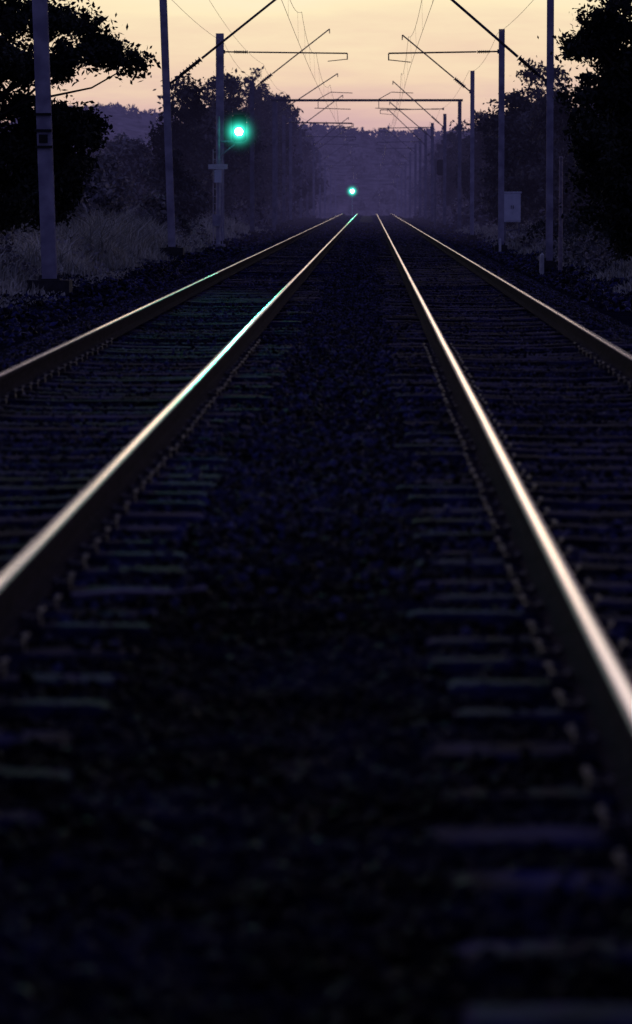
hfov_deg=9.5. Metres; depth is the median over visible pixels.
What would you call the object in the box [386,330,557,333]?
sleeper
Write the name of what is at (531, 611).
sleeper
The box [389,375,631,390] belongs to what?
sleeper
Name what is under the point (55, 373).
sleeper
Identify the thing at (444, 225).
overhead line mast
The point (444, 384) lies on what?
sleeper
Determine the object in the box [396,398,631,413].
sleeper
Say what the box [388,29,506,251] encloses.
overhead line mast
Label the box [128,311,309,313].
sleeper
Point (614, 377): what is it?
sleeper
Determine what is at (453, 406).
sleeper
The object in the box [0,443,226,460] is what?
sleeper
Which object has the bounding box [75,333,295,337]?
sleeper
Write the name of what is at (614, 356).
rail
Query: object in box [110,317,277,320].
sleeper
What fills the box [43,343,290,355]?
sleeper
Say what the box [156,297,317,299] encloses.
sleeper
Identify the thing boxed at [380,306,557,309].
sleeper
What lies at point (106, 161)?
tree
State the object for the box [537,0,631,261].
tree
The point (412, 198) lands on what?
tree
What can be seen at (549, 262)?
overhead line mast
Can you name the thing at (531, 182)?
tree
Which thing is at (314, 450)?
ballast stones
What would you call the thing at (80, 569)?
sleeper
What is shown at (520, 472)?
sleeper
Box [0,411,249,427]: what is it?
sleeper
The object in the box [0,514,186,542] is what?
sleeper
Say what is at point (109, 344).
sleeper
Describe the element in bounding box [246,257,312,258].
sleeper
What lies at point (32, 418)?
sleeper
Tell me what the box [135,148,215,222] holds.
tree
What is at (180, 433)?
sleeper
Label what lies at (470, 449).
sleeper
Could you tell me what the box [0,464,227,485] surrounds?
sleeper
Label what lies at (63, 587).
sleeper
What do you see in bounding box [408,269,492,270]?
sleeper
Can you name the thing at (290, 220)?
overhead line mast
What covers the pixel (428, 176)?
tree
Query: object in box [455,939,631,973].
sleeper
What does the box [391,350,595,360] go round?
sleeper
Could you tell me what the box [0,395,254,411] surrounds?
sleeper
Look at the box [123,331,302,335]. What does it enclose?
sleeper
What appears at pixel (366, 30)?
sky
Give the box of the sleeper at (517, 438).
[404,423,631,442]
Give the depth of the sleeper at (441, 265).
86.44 m
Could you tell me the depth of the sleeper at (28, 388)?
29.07 m
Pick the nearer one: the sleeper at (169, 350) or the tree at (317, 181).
the sleeper at (169, 350)
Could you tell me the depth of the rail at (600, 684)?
13.08 m
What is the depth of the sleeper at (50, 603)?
13.50 m
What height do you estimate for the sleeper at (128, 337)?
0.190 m
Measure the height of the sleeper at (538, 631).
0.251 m
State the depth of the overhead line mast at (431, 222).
272.66 m
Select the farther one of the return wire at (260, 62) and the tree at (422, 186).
the tree at (422, 186)
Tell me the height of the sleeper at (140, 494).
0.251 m
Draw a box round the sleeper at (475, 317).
[384,315,569,317]
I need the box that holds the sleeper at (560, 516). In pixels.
[418,496,631,523]
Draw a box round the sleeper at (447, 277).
[384,276,508,277]
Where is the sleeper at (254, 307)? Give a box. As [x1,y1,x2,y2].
[138,305,311,308]
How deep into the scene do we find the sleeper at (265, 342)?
38.75 m
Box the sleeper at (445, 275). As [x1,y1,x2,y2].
[379,274,501,275]
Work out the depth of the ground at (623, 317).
67.76 m
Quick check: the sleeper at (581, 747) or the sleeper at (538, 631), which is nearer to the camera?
the sleeper at (581, 747)
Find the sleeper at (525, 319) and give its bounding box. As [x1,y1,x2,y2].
[382,317,577,320]
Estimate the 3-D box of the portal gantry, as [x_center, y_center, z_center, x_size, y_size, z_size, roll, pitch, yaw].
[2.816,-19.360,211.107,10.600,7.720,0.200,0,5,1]
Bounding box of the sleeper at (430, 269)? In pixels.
[394,268,458,269]
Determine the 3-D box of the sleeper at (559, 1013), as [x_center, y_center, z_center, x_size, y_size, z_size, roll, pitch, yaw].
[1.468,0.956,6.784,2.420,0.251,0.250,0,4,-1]
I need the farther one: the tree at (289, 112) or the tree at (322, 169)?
the tree at (322, 169)
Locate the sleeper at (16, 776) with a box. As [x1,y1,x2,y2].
[0,768,73,795]
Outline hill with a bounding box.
[10,110,439,217]
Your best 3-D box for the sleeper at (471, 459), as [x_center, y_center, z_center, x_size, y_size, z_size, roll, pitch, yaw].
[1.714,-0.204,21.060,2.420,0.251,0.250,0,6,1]
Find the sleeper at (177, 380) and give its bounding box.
[43,369,269,383]
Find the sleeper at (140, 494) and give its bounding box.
[0,480,207,506]
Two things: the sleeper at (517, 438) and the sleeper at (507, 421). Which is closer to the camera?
the sleeper at (517, 438)
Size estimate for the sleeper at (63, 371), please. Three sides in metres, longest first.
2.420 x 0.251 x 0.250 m
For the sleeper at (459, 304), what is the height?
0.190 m
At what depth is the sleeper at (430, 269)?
81.27 m
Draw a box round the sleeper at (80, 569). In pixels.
[15,553,184,581]
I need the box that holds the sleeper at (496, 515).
[411,507,631,534]
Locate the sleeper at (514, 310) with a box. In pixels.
[383,308,564,312]
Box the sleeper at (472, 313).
[384,311,563,313]
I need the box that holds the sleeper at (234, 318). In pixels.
[154,316,308,319]
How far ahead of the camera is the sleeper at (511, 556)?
15.14 m
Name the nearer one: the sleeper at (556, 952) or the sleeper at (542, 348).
the sleeper at (556, 952)
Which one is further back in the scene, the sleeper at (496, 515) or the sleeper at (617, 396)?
the sleeper at (617, 396)
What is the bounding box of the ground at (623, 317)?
[0,217,631,351]
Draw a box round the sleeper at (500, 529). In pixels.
[413,519,631,548]
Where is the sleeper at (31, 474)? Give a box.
[0,456,223,477]
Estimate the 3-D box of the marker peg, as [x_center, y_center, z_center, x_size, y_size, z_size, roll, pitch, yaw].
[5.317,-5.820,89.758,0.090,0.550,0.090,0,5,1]
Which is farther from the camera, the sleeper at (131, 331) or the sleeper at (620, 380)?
the sleeper at (131, 331)
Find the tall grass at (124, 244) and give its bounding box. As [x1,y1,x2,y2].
[0,202,631,309]
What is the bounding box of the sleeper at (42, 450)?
[0,435,230,452]
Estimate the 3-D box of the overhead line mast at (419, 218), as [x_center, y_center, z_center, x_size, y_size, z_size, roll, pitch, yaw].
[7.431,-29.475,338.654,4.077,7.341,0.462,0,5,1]
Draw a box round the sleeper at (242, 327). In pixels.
[93,325,302,329]
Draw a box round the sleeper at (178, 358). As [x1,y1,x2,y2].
[23,348,283,360]
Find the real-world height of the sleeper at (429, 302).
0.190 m
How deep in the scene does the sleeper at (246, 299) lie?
56.23 m
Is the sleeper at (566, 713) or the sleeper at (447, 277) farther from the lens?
the sleeper at (447, 277)
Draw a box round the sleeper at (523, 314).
[384,312,570,316]
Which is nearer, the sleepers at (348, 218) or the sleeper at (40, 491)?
the sleeper at (40, 491)
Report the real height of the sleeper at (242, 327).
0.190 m
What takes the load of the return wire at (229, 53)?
attached to the overhead line mast at (220, 51)
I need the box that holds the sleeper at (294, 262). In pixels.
[234,261,333,262]
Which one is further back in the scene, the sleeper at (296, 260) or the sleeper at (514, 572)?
the sleeper at (296, 260)
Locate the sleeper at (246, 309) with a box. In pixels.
[171,307,310,310]
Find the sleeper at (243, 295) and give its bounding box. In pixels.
[165,294,319,296]
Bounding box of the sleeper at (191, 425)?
[0,423,250,438]
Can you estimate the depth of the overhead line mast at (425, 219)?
305.62 m
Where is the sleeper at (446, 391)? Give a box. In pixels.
[396,387,631,403]
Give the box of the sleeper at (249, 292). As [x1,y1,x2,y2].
[170,291,318,292]
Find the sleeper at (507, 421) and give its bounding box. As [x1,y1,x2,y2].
[411,409,631,423]
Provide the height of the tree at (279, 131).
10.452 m
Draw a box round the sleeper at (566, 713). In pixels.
[454,690,588,734]
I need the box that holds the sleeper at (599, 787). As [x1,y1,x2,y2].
[439,766,619,805]
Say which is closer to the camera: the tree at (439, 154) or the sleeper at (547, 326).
the sleeper at (547, 326)
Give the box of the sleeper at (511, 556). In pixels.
[416,546,631,575]
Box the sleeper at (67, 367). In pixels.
[65,361,278,372]
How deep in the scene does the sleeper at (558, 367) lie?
33.86 m
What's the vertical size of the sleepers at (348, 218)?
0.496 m
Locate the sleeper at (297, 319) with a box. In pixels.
[106,318,304,321]
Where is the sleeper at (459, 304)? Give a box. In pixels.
[386,302,551,304]
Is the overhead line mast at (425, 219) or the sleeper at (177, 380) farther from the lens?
the overhead line mast at (425, 219)
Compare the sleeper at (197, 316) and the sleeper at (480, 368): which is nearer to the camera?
the sleeper at (480, 368)
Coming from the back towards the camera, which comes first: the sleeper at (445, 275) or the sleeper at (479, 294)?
the sleeper at (445, 275)
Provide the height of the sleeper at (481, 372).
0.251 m
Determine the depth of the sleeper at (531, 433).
24.20 m
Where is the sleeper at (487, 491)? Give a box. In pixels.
[407,484,631,510]
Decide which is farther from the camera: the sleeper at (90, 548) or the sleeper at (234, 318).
the sleeper at (234, 318)
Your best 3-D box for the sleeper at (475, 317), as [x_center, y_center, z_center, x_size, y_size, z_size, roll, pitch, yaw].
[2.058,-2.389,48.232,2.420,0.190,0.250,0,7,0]
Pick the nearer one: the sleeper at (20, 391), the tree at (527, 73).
the sleeper at (20, 391)
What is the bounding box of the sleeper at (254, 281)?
[196,280,313,281]
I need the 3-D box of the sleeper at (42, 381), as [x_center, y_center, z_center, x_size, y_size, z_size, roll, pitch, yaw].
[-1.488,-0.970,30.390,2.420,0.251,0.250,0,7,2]
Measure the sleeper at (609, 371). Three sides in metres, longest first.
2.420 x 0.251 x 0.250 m
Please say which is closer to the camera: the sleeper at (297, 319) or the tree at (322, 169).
the sleeper at (297, 319)
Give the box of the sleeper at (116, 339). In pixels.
[62,337,287,342]
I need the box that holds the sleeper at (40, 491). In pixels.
[0,471,216,496]
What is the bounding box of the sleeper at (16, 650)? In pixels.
[0,631,141,662]
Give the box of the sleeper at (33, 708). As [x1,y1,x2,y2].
[0,699,110,719]
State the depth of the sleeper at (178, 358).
35.49 m
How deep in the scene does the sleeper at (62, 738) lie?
10.25 m
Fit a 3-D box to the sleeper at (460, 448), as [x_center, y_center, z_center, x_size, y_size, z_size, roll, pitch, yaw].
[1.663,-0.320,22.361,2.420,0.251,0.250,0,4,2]
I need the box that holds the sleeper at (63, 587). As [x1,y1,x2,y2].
[0,572,175,601]
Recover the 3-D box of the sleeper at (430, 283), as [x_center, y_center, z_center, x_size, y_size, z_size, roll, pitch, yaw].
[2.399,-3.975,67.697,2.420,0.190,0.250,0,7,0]
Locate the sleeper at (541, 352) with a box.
[395,342,631,353]
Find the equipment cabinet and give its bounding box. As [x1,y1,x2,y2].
[504,192,521,242]
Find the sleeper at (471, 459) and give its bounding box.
[410,453,631,472]
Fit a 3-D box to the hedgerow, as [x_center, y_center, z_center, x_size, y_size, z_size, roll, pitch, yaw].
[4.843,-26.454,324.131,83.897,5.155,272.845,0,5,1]
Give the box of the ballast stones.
[0,222,631,1023]
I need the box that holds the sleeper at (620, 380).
[391,373,624,385]
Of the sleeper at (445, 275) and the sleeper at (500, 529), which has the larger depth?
the sleeper at (445, 275)
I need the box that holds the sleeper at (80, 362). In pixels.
[17,355,285,366]
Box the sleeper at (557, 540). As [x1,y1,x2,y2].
[424,537,631,560]
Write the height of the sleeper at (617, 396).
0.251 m
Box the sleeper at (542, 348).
[393,344,631,350]
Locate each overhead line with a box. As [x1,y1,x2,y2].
[281,0,357,184]
[379,0,433,199]
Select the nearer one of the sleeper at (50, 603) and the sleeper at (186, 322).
the sleeper at (50, 603)
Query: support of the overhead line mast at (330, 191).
on the ground at (623, 317)
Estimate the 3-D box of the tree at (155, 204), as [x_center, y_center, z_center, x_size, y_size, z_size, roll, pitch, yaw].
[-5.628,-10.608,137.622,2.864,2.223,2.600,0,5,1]
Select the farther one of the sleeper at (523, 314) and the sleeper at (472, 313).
the sleeper at (472, 313)
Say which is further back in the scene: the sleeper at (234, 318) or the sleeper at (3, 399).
the sleeper at (234, 318)
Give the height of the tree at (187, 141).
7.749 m
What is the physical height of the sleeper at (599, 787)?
0.251 m
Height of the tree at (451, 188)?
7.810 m
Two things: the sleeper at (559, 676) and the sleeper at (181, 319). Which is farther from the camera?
the sleeper at (181, 319)
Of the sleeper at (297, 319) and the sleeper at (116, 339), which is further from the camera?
the sleeper at (297, 319)
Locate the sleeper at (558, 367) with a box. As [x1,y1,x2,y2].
[397,356,601,368]
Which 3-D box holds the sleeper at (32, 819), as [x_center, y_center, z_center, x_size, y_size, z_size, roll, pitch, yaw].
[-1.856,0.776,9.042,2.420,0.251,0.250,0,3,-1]
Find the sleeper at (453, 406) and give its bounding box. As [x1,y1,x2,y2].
[392,401,631,420]
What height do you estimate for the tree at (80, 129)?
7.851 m
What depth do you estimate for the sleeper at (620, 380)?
30.70 m
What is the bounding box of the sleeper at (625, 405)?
[406,393,631,409]
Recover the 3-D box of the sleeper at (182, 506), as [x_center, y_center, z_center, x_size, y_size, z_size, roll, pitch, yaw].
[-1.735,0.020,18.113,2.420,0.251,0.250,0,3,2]
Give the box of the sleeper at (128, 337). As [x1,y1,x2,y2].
[69,335,275,339]
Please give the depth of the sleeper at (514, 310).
50.72 m
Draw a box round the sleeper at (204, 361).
[24,351,286,362]
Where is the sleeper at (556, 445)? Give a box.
[410,431,631,448]
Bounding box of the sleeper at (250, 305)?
[177,303,310,306]
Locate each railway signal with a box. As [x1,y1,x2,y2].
[208,115,245,246]
[351,188,353,214]
[434,158,442,227]
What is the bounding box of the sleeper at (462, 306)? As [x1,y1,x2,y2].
[382,304,553,307]
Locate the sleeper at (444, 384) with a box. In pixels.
[387,380,631,394]
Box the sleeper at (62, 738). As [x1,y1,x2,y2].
[0,730,72,753]
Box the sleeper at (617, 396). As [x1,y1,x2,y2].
[393,385,631,398]
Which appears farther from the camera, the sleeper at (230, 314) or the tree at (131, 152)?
the tree at (131, 152)
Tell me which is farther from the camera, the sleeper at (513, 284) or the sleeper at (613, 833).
the sleeper at (513, 284)
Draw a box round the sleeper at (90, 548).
[0,538,186,566]
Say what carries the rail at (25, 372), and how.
on the sleeper at (32, 819)
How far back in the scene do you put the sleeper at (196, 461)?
21.20 m
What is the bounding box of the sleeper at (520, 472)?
[415,468,631,490]
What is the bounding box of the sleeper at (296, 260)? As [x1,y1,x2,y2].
[242,259,339,260]
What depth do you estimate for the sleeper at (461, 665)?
11.93 m
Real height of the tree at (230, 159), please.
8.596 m
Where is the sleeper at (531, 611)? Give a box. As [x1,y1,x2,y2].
[407,594,631,630]
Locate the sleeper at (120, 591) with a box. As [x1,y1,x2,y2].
[71,586,205,597]
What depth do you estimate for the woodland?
1123.99 m
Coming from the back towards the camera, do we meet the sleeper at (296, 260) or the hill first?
the hill
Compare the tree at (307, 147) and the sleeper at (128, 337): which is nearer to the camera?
the sleeper at (128, 337)
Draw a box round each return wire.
[172,0,304,133]
[209,0,313,132]
[419,3,530,138]
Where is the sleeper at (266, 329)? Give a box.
[132,328,298,331]
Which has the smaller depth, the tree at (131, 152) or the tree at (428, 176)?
the tree at (131, 152)
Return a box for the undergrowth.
[2,190,629,266]
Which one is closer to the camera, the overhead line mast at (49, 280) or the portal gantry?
the overhead line mast at (49, 280)
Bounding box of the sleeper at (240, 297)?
[159,295,314,297]
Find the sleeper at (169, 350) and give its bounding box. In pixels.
[50,341,290,351]
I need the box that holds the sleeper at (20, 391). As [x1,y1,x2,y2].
[13,385,261,399]
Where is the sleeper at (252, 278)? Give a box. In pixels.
[226,277,330,278]
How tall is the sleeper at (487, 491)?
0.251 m
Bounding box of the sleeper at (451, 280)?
[382,278,510,280]
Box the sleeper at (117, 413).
[0,400,263,414]
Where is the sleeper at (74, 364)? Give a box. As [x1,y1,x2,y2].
[8,358,279,370]
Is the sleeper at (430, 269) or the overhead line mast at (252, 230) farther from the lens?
the overhead line mast at (252, 230)
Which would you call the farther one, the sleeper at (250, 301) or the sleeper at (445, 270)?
the sleeper at (445, 270)
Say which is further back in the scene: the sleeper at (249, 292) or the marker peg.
the marker peg
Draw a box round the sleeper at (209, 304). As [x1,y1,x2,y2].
[144,302,292,304]
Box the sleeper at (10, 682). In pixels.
[0,656,125,690]
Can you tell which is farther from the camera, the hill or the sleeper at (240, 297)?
the hill
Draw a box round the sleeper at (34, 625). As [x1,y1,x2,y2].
[16,607,150,639]
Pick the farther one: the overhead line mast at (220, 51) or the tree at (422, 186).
the tree at (422, 186)
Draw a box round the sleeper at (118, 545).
[0,527,166,554]
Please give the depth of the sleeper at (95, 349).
36.17 m
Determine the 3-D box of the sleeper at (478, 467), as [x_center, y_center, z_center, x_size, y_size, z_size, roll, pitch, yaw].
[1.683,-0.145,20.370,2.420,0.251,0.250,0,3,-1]
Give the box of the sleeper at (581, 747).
[422,723,604,768]
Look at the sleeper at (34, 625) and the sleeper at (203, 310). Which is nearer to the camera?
the sleeper at (34, 625)
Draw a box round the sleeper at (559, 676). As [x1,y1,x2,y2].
[448,662,631,702]
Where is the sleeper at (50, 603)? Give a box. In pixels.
[35,593,139,618]
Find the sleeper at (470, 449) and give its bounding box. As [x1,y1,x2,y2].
[405,443,631,464]
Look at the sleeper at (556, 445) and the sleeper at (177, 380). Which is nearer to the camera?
the sleeper at (556, 445)
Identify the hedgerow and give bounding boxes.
[201,189,545,230]
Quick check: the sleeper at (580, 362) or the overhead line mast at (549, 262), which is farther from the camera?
the overhead line mast at (549, 262)
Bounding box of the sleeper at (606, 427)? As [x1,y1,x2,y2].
[400,413,631,431]
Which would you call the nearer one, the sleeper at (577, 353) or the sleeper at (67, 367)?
the sleeper at (67, 367)
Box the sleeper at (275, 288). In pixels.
[183,286,321,289]
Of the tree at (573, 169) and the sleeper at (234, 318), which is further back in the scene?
the tree at (573, 169)
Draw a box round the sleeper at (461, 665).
[425,639,631,674]
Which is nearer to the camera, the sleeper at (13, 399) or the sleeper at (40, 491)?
the sleeper at (40, 491)
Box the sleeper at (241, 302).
[151,300,317,303]
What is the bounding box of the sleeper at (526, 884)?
[452,848,631,899]
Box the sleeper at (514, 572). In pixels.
[415,564,631,592]
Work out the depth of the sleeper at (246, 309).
51.66 m
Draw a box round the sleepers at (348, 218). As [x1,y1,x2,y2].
[256,215,462,254]
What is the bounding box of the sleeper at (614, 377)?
[386,367,621,382]
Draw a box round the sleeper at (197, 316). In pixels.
[122,314,291,317]
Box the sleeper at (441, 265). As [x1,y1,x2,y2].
[408,264,482,265]
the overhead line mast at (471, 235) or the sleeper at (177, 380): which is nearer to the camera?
the sleeper at (177, 380)
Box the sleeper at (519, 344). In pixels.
[414,341,625,344]
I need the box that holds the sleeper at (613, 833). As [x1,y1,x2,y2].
[424,804,631,851]
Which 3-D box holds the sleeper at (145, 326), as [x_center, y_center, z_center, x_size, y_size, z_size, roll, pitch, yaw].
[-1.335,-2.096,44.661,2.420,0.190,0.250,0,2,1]
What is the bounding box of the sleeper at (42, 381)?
[35,374,280,387]
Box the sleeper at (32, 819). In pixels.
[0,809,45,833]
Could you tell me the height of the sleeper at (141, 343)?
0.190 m
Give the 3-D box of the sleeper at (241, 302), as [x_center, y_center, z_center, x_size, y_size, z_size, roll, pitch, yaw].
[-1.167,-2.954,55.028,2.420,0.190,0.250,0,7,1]
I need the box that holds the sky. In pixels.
[0,0,631,136]
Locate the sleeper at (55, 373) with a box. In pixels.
[50,367,284,379]
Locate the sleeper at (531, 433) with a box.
[408,419,631,435]
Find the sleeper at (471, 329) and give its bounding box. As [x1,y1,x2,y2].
[393,327,553,329]
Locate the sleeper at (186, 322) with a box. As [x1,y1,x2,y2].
[104,321,301,323]
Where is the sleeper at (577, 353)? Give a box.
[386,345,631,355]
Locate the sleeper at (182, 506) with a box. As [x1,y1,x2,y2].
[0,489,205,515]
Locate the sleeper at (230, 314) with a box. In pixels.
[160,312,311,316]
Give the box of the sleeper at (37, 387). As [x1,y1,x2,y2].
[31,378,273,391]
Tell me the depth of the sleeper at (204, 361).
34.80 m
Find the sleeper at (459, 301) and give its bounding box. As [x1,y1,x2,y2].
[384,299,546,301]
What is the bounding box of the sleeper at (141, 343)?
[57,340,228,343]
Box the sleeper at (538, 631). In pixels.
[425,621,631,655]
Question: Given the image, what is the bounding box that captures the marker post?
[558,156,562,270]
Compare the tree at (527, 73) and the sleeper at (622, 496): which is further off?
the tree at (527, 73)
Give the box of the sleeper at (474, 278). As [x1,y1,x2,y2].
[412,277,511,278]
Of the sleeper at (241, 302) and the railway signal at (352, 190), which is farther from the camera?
the railway signal at (352, 190)
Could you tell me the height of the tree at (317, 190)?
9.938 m
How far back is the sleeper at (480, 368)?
33.28 m
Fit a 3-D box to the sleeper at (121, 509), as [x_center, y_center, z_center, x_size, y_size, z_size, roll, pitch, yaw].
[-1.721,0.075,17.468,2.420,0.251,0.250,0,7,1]
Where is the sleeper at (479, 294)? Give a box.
[400,292,534,294]
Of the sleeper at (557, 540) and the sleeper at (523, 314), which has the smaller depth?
the sleeper at (557, 540)
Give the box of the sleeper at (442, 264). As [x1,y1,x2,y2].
[406,263,485,264]
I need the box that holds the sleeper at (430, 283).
[385,282,517,283]
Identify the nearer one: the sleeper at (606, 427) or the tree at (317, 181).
the sleeper at (606, 427)
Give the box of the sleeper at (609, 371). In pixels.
[427,366,616,377]
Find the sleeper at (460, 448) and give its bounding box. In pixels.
[393,435,631,455]
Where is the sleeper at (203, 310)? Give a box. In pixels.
[130,308,308,311]
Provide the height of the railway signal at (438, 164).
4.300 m
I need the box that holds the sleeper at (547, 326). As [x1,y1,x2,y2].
[387,324,589,328]
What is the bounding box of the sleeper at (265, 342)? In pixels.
[112,341,295,345]
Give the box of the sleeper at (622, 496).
[396,475,631,500]
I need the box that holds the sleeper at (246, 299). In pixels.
[188,298,319,300]
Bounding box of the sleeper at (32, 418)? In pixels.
[0,404,253,422]
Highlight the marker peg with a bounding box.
[540,253,543,274]
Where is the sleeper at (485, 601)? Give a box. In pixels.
[423,579,631,611]
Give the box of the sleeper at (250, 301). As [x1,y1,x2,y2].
[186,299,320,301]
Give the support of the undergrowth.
on the ground at (623, 317)
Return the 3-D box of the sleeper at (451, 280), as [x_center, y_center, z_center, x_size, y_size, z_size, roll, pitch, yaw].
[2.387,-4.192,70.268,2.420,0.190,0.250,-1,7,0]
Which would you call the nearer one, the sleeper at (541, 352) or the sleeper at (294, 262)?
the sleeper at (541, 352)
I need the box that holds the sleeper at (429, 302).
[386,300,552,303]
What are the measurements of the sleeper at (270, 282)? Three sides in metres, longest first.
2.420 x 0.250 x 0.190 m
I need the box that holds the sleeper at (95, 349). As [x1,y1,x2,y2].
[88,347,288,356]
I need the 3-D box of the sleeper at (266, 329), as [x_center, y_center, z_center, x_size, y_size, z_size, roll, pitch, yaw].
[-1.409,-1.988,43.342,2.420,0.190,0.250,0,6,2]
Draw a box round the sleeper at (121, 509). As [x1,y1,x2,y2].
[0,500,204,529]
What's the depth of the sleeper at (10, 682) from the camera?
11.52 m
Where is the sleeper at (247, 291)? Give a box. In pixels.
[169,290,318,291]
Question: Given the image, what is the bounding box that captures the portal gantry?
[271,92,462,231]
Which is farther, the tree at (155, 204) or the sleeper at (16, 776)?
the tree at (155, 204)
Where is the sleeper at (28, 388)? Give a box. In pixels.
[23,382,270,395]
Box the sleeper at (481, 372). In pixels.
[394,361,611,375]
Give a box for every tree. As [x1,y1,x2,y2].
[0,0,160,235]
[29,192,99,228]
[79,168,142,222]
[86,147,141,213]
[86,148,109,156]
[100,132,159,209]
[130,187,198,237]
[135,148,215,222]
[144,73,215,216]
[193,66,256,219]
[204,73,271,215]
[231,66,287,209]
[259,83,296,211]
[268,92,306,212]
[286,107,318,217]
[302,130,327,208]
[309,174,325,209]
[310,146,329,213]
[408,175,422,213]
[411,159,429,209]
[417,139,447,208]
[427,136,457,205]
[436,120,469,213]
[447,109,497,220]
[466,91,543,229]
[477,55,546,225]
[496,90,588,221]
[530,63,576,211]
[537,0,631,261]
[555,114,620,212]
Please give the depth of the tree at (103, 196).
129.24 m
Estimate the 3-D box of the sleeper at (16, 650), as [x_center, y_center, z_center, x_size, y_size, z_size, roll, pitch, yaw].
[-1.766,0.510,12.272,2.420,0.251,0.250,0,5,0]
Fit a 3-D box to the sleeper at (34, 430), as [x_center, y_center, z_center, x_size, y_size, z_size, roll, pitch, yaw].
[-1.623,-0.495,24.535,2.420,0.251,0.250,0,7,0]
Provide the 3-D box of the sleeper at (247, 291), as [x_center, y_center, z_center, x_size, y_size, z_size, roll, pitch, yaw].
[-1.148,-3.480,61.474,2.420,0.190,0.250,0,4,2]
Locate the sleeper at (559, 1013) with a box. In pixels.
[459,1002,631,1023]
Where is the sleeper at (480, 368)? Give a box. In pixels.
[395,358,610,370]
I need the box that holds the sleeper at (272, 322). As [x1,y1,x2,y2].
[100,321,300,325]
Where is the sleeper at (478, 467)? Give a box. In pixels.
[416,462,631,481]
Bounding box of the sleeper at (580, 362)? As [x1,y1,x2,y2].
[394,352,598,365]
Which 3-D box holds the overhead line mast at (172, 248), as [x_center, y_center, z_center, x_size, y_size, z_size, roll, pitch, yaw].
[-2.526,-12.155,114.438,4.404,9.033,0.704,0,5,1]
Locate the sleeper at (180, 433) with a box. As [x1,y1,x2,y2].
[0,428,238,445]
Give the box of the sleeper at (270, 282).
[193,281,322,282]
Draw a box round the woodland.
[1,102,481,217]
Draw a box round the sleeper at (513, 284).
[379,283,517,286]
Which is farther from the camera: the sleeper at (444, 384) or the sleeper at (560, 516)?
the sleeper at (444, 384)
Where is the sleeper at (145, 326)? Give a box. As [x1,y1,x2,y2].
[98,324,169,326]
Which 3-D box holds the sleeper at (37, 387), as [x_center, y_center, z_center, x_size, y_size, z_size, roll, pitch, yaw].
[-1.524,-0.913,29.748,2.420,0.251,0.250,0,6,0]
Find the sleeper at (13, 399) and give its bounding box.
[6,388,272,406]
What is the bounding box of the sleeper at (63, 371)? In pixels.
[56,364,285,376]
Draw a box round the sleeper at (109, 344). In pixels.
[51,338,293,348]
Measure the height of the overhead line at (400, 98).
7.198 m
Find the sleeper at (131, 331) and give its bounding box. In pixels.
[91,329,299,333]
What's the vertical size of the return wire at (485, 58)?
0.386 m
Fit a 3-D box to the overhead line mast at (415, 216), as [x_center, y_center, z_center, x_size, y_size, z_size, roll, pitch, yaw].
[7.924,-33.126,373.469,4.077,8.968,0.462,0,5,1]
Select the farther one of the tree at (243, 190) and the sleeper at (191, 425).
the tree at (243, 190)
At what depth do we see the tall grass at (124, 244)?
97.10 m
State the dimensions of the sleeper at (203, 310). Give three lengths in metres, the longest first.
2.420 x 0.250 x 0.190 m
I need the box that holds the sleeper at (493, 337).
[387,335,605,338]
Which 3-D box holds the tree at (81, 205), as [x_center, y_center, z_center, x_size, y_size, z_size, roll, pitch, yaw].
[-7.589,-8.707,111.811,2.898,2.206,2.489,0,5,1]
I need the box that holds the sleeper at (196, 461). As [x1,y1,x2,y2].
[0,448,226,468]
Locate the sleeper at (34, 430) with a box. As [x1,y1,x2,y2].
[0,416,251,434]
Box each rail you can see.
[0,214,344,396]
[0,214,358,653]
[376,214,631,832]
[390,214,631,382]
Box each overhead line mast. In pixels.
[27,0,71,293]
[159,0,275,255]
[212,33,347,245]
[247,29,329,235]
[276,73,337,227]
[280,115,351,224]
[288,95,353,223]
[305,117,348,218]
[330,171,361,216]
[376,127,417,218]
[377,138,422,220]
[378,102,433,224]
[380,81,447,228]
[387,110,427,222]
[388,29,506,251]
[402,35,475,239]
[451,0,556,270]

